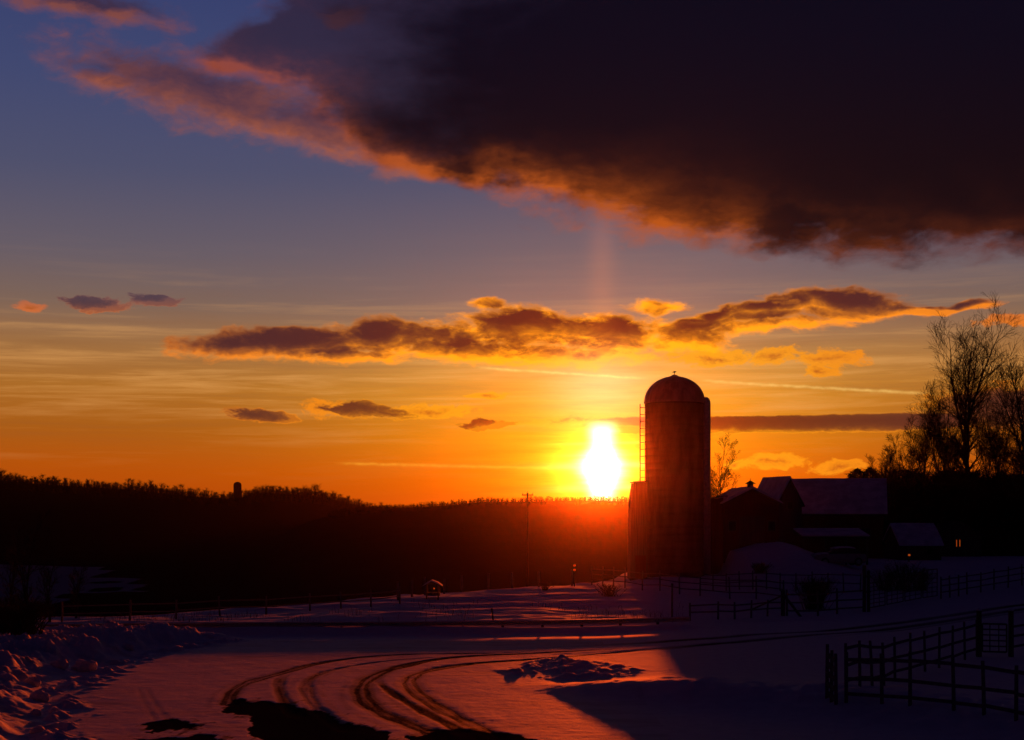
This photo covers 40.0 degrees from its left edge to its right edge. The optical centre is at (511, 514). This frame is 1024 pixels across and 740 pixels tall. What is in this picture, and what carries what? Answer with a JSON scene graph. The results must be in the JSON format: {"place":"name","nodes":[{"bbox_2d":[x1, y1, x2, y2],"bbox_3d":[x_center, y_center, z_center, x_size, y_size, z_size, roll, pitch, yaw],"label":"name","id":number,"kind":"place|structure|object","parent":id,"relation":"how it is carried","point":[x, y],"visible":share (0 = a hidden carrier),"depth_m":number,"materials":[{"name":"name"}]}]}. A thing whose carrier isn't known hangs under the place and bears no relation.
{"place":"outdoors","nodes":[
{"label":"outdoors","id":0,"kind":"place"},
{"bbox_2d":[0,620,255,739],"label":"snow bank","id":1,"kind":"structure","parent":0,"point":[24,655],"depth_m":52.24,"materials":[{"name":"white snow"}]},
{"bbox_2d":[0,592,48,633],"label":"bare shrub","id":2,"kind":"object","parent":1,"relation":"on","point":[4,625],"visible":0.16,"depth_m":61.74,"materials":[{"name":"brown plant"}]},
{"bbox_2d":[23,676,40,686],"bbox_3d":[-15.345,5.347,45.016,0.581,0.376,0.458,0,0,0],"label":"snow chunk","id":3,"kind":"object","parent":1,"relation":"on","point":[34,681],"visible":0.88,"depth_m":44.88,"materials":[{"name":"white snow"}]},
{"bbox_2d":[4,509,59,611],"bbox_3d":[-20.227,2.351,58.411,2.346,5.255,1.816,0,0,29],"label":"bare tree","id":4,"kind":"object","parent":1,"relation":"on","point":[24,593],"visible":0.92,"depth_m":58.37,"materials":[{"name":"brown plant"}]},
{"bbox_2d":[0,597,64,634],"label":"bare shrub","id":5,"kind":"object","parent":1,"relation":"on","point":[27,623],"visible":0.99,"depth_m":54.76,"materials":[{"name":"brown plant"}]},
{"bbox_2d":[30,709,41,715],"bbox_3d":[-13.267,5.505,39.202,0.328,0.208,0.277,0,0,0],"label":"snow chunk","id":6,"kind":"object","parent":1,"relation":"on","point":[38,712],"visible":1,"depth_m":39.11,"materials":[{"name":"white snow"}]},
{"bbox_2d":[29,726,44,733],"bbox_3d":[-12.058,5.529,35.809,0.447,0.331,0.406,0,0,0],"label":"snow chunk","id":7,"kind":"object","parent":1,"relation":"on","point":[37,729],"visible":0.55,"depth_m":35.67,"materials":[{"name":"white snow"}]},
{"bbox_2d":[29,690,48,701],"bbox_3d":[-14.144,5.447,42.153,0.604,0.414,0.539,0,0,0],"label":"snow chunk","id":8,"kind":"object","parent":1,"relation":"on","point":[40,695],"visible":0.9,"depth_m":41.97,"materials":[{"name":"white snow"}]},
{"bbox_2d":[50,659,68,669],"bbox_3d":[-15.808,5.252,49.236,0.578,0.451,0.588,0,0,-39],"label":"snow chunk","id":9,"kind":"object","parent":1,"relation":"on","point":[62,664],"visible":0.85,"depth_m":49.06,"materials":[{"name":"white snow"}]},
{"bbox_2d":[71,659,96,671],"bbox_3d":[-15.348,5.474,50.515,0.772,0.613,0.775,0,0,26],"label":"snow chunk","id":10,"kind":"object","parent":1,"relation":"on","point":[80,665],"visible":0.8,"depth_m":50.28,"materials":[{"name":"white snow"}]},
{"bbox_2d":[0,481,361,616],"bbox_3d":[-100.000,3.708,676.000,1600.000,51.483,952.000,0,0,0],"label":"hill","id":11,"kind":"structure","parent":0,"point":[133,549],"depth_m":429.18,"materials":[{"name":"black plant"}]},
{"bbox_2d":[0,468,415,510],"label":"woodland","id":12,"kind":"object","parent":11,"relation":"on","point":[54,483],"visible":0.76,"depth_m":686.44,"materials":[{"name":"plant"}]},
{"bbox_2d":[233,482,241,499],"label":"silo","id":13,"kind":"object","parent":11,"relation":"on","point":[237,487],"visible":0.94,"depth_m":703.38,"materials":[{"name":"concrete"}]},
{"bbox_2d":[233,501,627,606],"bbox_3d":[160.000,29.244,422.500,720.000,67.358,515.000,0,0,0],"label":"hill","id":14,"kind":"structure","parent":0,"point":[385,550],"depth_m":315.63,"materials":[{"name":"black plant"}]},
{"bbox_2d":[327,495,628,519],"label":"woodland","id":15,"kind":"object","parent":14,"relation":"on","point":[462,503],"visible":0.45,"depth_m":414.15,"materials":[{"name":"plant"}]},
{"bbox_2d":[0,0,1023,506],"label":"sky","id":16,"kind":"structure","parent":0,"point":[391,252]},
{"bbox_2d":[35,542,1023,710],"bbox_3d":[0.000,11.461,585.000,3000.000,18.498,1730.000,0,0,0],"label":"ground","id":17,"kind":"structure","parent":0,"point":[795,668],"depth_m":74.00,"materials":[{"name":"white snow"}]},
{"bbox_2d":[0,524,41,607],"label":"bare tree","id":18,"kind":"object","parent":17,"relation":"on","point":[13,577],"visible":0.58,"depth_m":70.58,"materials":[{"name":"brown plant"}]},
{"bbox_2d":[32,553,64,621],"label":"bare tree","id":19,"kind":"object","parent":17,"relation":"on","point":[47,583],"visible":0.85,"depth_m":74.91,"materials":[{"name":"brown plant"}]},
{"bbox_2d":[65,560,89,617],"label":"bare tree","id":20,"kind":"object","parent":17,"relation":"on","point":[76,590],"visible":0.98,"depth_m":79.07,"materials":[{"name":"brown plant"}]},
{"bbox_2d":[61,586,400,621],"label":"field fence","id":21,"kind":"object","parent":17,"relation":"on","point":[265,606],"visible":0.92,"depth_m":79.58,"materials":[{"name":"brown wood"}]},
{"bbox_2d":[40,616,689,626],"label":"guardrail","id":22,"kind":"object","parent":17,"relation":"on","point":[620,622],"visible":0.79,"depth_m":68.29,"materials":[{"name":"metal"}]},
{"bbox_2d":[77,596,682,622],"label":"dry weeds","id":23,"kind":"object","parent":17,"relation":"on","point":[148,619],"visible":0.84,"depth_m":77.92,"materials":[{"name":"brown plant"}]},
{"bbox_2d":[422,579,442,599],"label":"hay feeder","id":24,"kind":"object","parent":17,"relation":"on","point":[437,593],"visible":0.98,"depth_m":94.21,"materials":[{"name":"brown wood"}]},
{"bbox_2d":[397,570,572,599],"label":"field fence","id":25,"kind":"object","parent":17,"relation":"on","point":[488,579],"visible":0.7,"depth_m":105.78,"materials":[{"name":"brown wood"}]},
{"bbox_2d":[522,491,532,586],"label":"utility pole","id":26,"kind":"object","parent":17,"relation":"on","point":[527,549],"visible":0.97,"depth_m":151.95,"materials":[{"name":"brown wood"}]},
{"bbox_2d":[539,582,553,590],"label":"bare shrub","id":27,"kind":"object","parent":17,"relation":"on","point":[545,587],"visible":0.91,"depth_m":105.07,"materials":[{"name":"brown plant"}]},
{"bbox_2d":[573,563,575,585],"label":"lamp post","id":28,"kind":"object","parent":17,"relation":"on","point":[574,568],"visible":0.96,"depth_m":108.62,"materials":[{"name":"metal"}]},
{"bbox_2d":[593,583,626,596],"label":"bare shrub","id":29,"kind":"object","parent":17,"relation":"on","point":[609,591],"visible":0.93,"depth_m":100.10,"materials":[{"name":"brown plant"}]},
{"bbox_2d":[627,481,647,580],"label":"feed room","id":30,"kind":"object","parent":17,"relation":"on","point":[637,534],"visible":0.82,"depth_m":118.80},
{"bbox_2d":[635,555,645,578],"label":"door","id":31,"kind":"structure","parent":30,"relation":"in","point":[640,560],"depth_m":118.75,"materials":[{"name":"brown wood"}]},
{"bbox_2d":[640,371,710,576],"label":"silo","id":32,"kind":"object","parent":17,"relation":"on","point":[677,442],"visible":0.92,"depth_m":118.91,"materials":[{"name":"concrete"}]},
{"bbox_2d":[591,565,783,598],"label":"field fence","id":33,"kind":"object","parent":17,"relation":"on","point":[678,581],"visible":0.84,"depth_m":102.51,"materials":[{"name":"brown wood"}]},
{"bbox_2d":[711,433,740,498],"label":"bare tree","id":34,"kind":"object","parent":17,"relation":"on","point":[719,486],"visible":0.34,"depth_m":130.28,"materials":[{"name":"brown plant"}]},
{"bbox_2d":[689,600,782,620],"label":"field fence","id":35,"kind":"object","parent":17,"relation":"on","point":[734,605],"visible":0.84,"depth_m":77.73,"materials":[{"name":"brown wood"}]},
{"bbox_2d":[711,478,782,573],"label":"barn","id":36,"kind":"structure","parent":17,"relation":"on","point":[747,515],"depth_m":121.50,"materials":[{"name":"brown wood"}]},
{"bbox_2d":[728,520,736,531],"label":"window","id":37,"kind":"structure","parent":36,"relation":"in","point":[732,524],"depth_m":121.45,"materials":[{"name":"black glass"}]},
{"bbox_2d":[739,517,764,544],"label":"door","id":38,"kind":"structure","parent":36,"relation":"in","point":[751,529],"depth_m":121.42,"materials":[{"name":"brown wood"}]},
{"bbox_2d":[767,520,775,531],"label":"window","id":39,"kind":"structure","parent":36,"relation":"in","point":[771,524],"depth_m":121.45,"materials":[{"name":"black glass"}]},
{"bbox_2d":[751,562,773,572],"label":"bare shrub","id":40,"kind":"object","parent":17,"relation":"on","point":[759,568],"visible":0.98,"depth_m":108.29,"materials":[{"name":"black plant"}]},
{"bbox_2d":[752,590,801,616],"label":"braced post","id":41,"kind":"object","parent":17,"relation":"on","point":[783,596],"visible":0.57,"depth_m":81.93,"materials":[{"name":"brown wood"}]},
{"bbox_2d":[700,571,861,590],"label":"field fence","id":42,"kind":"object","parent":17,"relation":"on","point":[780,574],"visible":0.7,"depth_m":102.94,"materials":[{"name":"brown wood"}]},
{"bbox_2d":[758,476,804,544],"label":"barn wing","id":43,"kind":"structure","parent":17,"relation":"on","point":[783,489],"depth_m":123.44,"materials":[{"name":"brown wood"}]},
{"bbox_2d":[784,533,793,544],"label":"door","id":44,"kind":"structure","parent":43,"relation":"in","point":[788,537],"depth_m":123.30,"materials":[{"name":"brown wood"}]},
{"bbox_2d":[786,501,793,509],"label":"window","id":45,"kind":"structure","parent":43,"relation":"in","point":[789,504],"depth_m":123.33,"materials":[{"name":"black glass"}]},
{"bbox_2d":[790,574,841,609],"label":"bare shrub","id":46,"kind":"object","parent":17,"relation":"on","point":[824,588],"visible":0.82,"depth_m":86.93,"materials":[{"name":"brown plant"}]},
{"bbox_2d":[786,588,862,615],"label":"field fence","id":47,"kind":"object","parent":17,"relation":"on","point":[818,602],"visible":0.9,"depth_m":81.66,"materials":[{"name":"brown wood"}]},
{"bbox_2d":[792,528,870,564],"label":"open shed","id":48,"kind":"structure","parent":17,"relation":"on","point":[816,540],"depth_m":116.85,"materials":[{"name":"brown wood"}]},
{"bbox_2d":[825,644,837,704],"bbox_3d":[9.017,4.685,39.702,0.134,2.018,0.815,0,0,-8],"label":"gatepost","id":49,"kind":"object","parent":17,"relation":"on","point":[831,665],"visible":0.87,"depth_m":39.67,"materials":[{"name":"brown wood"}]},
{"bbox_2d":[811,546,866,565],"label":"parked car","id":50,"kind":"object","parent":17,"relation":"on","point":[846,554],"visible":0.91,"depth_m":110.02,"materials":[{"name":"paint"}]},
{"bbox_2d":[792,478,887,557],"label":"barn","id":51,"kind":"structure","parent":17,"relation":"on","point":[861,504],"depth_m":126.76,"materials":[{"name":"brown wood"}]},
{"bbox_2d":[860,528,870,538],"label":"window","id":52,"kind":"structure","parent":51,"relation":"in","point":[868,530],"depth_m":125.46,"materials":[{"name":"black glass"}]},
{"bbox_2d":[862,565,870,611],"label":"double post","id":53,"kind":"object","parent":17,"relation":"on","point":[864,591],"visible":0.78,"depth_m":83.01,"materials":[{"name":"brown wood"}]},
{"bbox_2d":[870,581,885,607],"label":"stock panel","id":54,"kind":"object","parent":17,"relation":"on","point":[884,593],"visible":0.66,"depth_m":86.04,"materials":[{"name":"metal"}]},
{"bbox_2d":[870,569,904,590],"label":"bare shrub","id":55,"kind":"object","parent":17,"relation":"on","point":[879,578],"visible":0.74,"depth_m":102.49,"materials":[{"name":"black plant"}]},
{"bbox_2d":[886,576,903,604],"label":"stock panel","id":56,"kind":"object","parent":17,"relation":"on","point":[891,586],"visible":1,"depth_m":88.33,"materials":[{"name":"metal"}]},
{"bbox_2d":[882,559,925,590],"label":"bare shrub","id":57,"kind":"object","parent":17,"relation":"on","point":[903,567],"visible":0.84,"depth_m":102.51,"materials":[{"name":"black plant"}]},
{"bbox_2d":[844,620,975,686],"bbox_3d":[13.643,4.827,48.078,0.832,2.355,18.158,0,0,30],"label":"paddock fence","id":58,"kind":"object","parent":17,"relation":"on","point":[882,647],"visible":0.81,"depth_m":48.83,"materials":[{"name":"brown wood"}]},
{"bbox_2d":[882,523,943,559],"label":"shed","id":59,"kind":"structure","parent":17,"relation":"on","point":[918,541],"depth_m":120.65,"materials":[{"name":"brown wood"}]},
{"bbox_2d":[926,548,933,554],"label":"window","id":60,"kind":"structure","parent":59,"relation":"in","point":[929,551],"depth_m":119.86,"materials":[{"name":"black glass"}]},
{"bbox_2d":[906,564,935,590],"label":"bare shrub","id":61,"kind":"object","parent":17,"relation":"on","point":[919,582],"visible":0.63,"depth_m":102.61,"materials":[{"name":"black plant"}]},
{"bbox_2d":[922,569,937,597],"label":"stock panel","id":62,"kind":"object","parent":17,"relation":"on","point":[927,583],"visible":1,"depth_m":95.08,"materials":[{"name":"metal"}]},
{"bbox_2d":[976,608,981,656],"bbox_3d":[18.371,4.874,55.350,0.240,2.420,0.228,0,0,0],"label":"gatepost","id":63,"kind":"object","parent":17,"relation":"on","point":[978,632],"visible":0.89,"depth_m":55.27,"materials":[{"name":"brown wood"}]},
{"bbox_2d":[940,564,1023,598],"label":"field fence","id":64,"kind":"object","parent":17,"relation":"on","point":[980,580],"visible":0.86,"depth_m":101.58,"materials":[{"name":"brown wood"}]},
{"bbox_2d":[1008,608,1013,656],"bbox_3d":[19.666,4.882,55.450,0.240,2.420,0.228,0,0,0],"label":"gatepost","id":65,"kind":"object","parent":17,"relation":"on","point":[1010,632],"visible":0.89,"depth_m":55.37,"materials":[{"name":"brown wood"}]},
{"bbox_2d":[982,623,1006,652],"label":"gate","id":66,"kind":"structure","parent":65,"relation":"attached to","point":[989,640],"depth_m":55.60,"materials":[{"name":"metal"}]},
{"bbox_2d":[1014,624,1023,647],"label":"paddock fence","id":67,"kind":"object","parent":17,"relation":"on","point":[1018,635],"visible":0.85,"depth_m":55.85,"materials":[{"name":"brown wood"}]},
{"bbox_2d":[44,637,1023,739],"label":"driveway","id":68,"kind":"structure","parent":0,"point":[209,690],"depth_m":40.32,"materials":[{"name":"white snow"}]},
{"bbox_2d":[50,708,60,713],"bbox_3d":[-12.771,5.542,39.403,0.367,0.264,0.334,0,0,0],"label":"snow chunk","id":69,"kind":"object","parent":68,"relation":"on","point":[54,710],"visible":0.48,"depth_m":39.33,"materials":[{"name":"white snow"}]},
{"bbox_2d":[844,651,1023,720],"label":"paddock fence","id":70,"kind":"object","parent":68,"relation":"on","point":[952,685],"visible":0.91,"depth_m":37.79,"materials":[{"name":"brown wood"}]},
{"bbox_2d":[242,598,1023,666],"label":"road","id":71,"kind":"structure","parent":0,"point":[786,635],"depth_m":60.40,"materials":[{"name":"white snow"}]},
{"bbox_2d":[884,503,1023,555],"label":"hill","id":72,"kind":"structure","parent":0,"point":[999,541],"depth_m":133.33,"materials":[{"name":"black plant"}]},
{"bbox_2d":[846,468,866,477],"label":"evergreen tree","id":73,"kind":"object","parent":72,"relation":"on","point":[859,472],"visible":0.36,"depth_m":141.75,"materials":[{"name":"green plant"}]},
{"bbox_2d":[857,467,878,477],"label":"evergreen tree","id":74,"kind":"object","parent":72,"relation":"on","point":[867,475],"visible":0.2,"depth_m":142.61,"materials":[{"name":"green plant"}]},
{"bbox_2d":[865,445,906,505],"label":"bare tree","id":75,"kind":"object","parent":72,"relation":"on","point":[885,469],"visible":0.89,"depth_m":136.09,"materials":[{"name":"brown plant"}]},
{"bbox_2d":[881,425,932,495],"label":"bare tree","id":76,"kind":"object","parent":72,"relation":"on","point":[911,462],"visible":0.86,"depth_m":136.61,"materials":[{"name":"brown plant"}]},
{"bbox_2d":[900,407,949,491],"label":"bare tree","id":77,"kind":"object","parent":72,"relation":"on","point":[927,449],"visible":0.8,"depth_m":137.30,"materials":[{"name":"brown plant"}]},
{"bbox_2d":[906,384,965,482],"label":"bare tree","id":78,"kind":"object","parent":72,"relation":"on","point":[938,472],"visible":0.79,"depth_m":138.27,"materials":[{"name":"brown plant"}]},
{"bbox_2d":[867,462,1023,532],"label":"brush","id":79,"kind":"object","parent":72,"relation":"on","point":[948,496],"visible":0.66,"depth_m":135.17,"materials":[{"name":"brown plant"}]},
{"bbox_2d":[910,369,983,469],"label":"bare tree","id":80,"kind":"object","parent":72,"relation":"on","point":[936,402],"visible":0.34,"depth_m":143.11,"materials":[{"name":"brown plant"}]},
{"bbox_2d":[930,409,976,479],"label":"bare tree","id":81,"kind":"object","parent":72,"relation":"on","point":[955,461],"visible":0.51,"depth_m":139.28,"materials":[{"name":"brown plant"}]},
{"bbox_2d":[935,520,985,556],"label":"cabin","id":82,"kind":"object","parent":72,"relation":"on","point":[959,538],"visible":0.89,"depth_m":130.55,"materials":[{"name":"brown wood"}]},
{"bbox_2d":[917,292,1022,476],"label":"bare tree","id":83,"kind":"object","parent":72,"relation":"on","point":[959,399],"visible":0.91,"depth_m":140.40,"materials":[{"name":"brown plant"}]},
{"bbox_2d":[969,409,1010,481],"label":"bare tree","id":84,"kind":"object","parent":72,"relation":"on","point":[983,454],"visible":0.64,"depth_m":140.66,"materials":[{"name":"brown plant"}]},
{"bbox_2d":[960,378,1021,472],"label":"bare tree","id":85,"kind":"object","parent":72,"relation":"on","point":[987,413],"visible":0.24,"depth_m":143.89,"materials":[{"name":"brown plant"}]},
{"bbox_2d":[973,398,1023,476],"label":"bare tree","id":86,"kind":"object","parent":72,"relation":"on","point":[1006,437],"visible":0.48,"depth_m":141.53,"materials":[{"name":"brown plant"}]},
{"bbox_2d":[978,425,1023,506],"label":"bare tree","id":87,"kind":"object","parent":72,"relation":"on","point":[1018,470],"visible":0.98,"depth_m":135.99,"materials":[{"name":"brown plant"}]},
{"bbox_2d":[979,343,1023,477],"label":"bare tree","id":88,"kind":"object","parent":72,"relation":"on","point":[1013,399],"visible":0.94,"depth_m":139.00,"materials":[{"name":"brown plant"}]}
]}

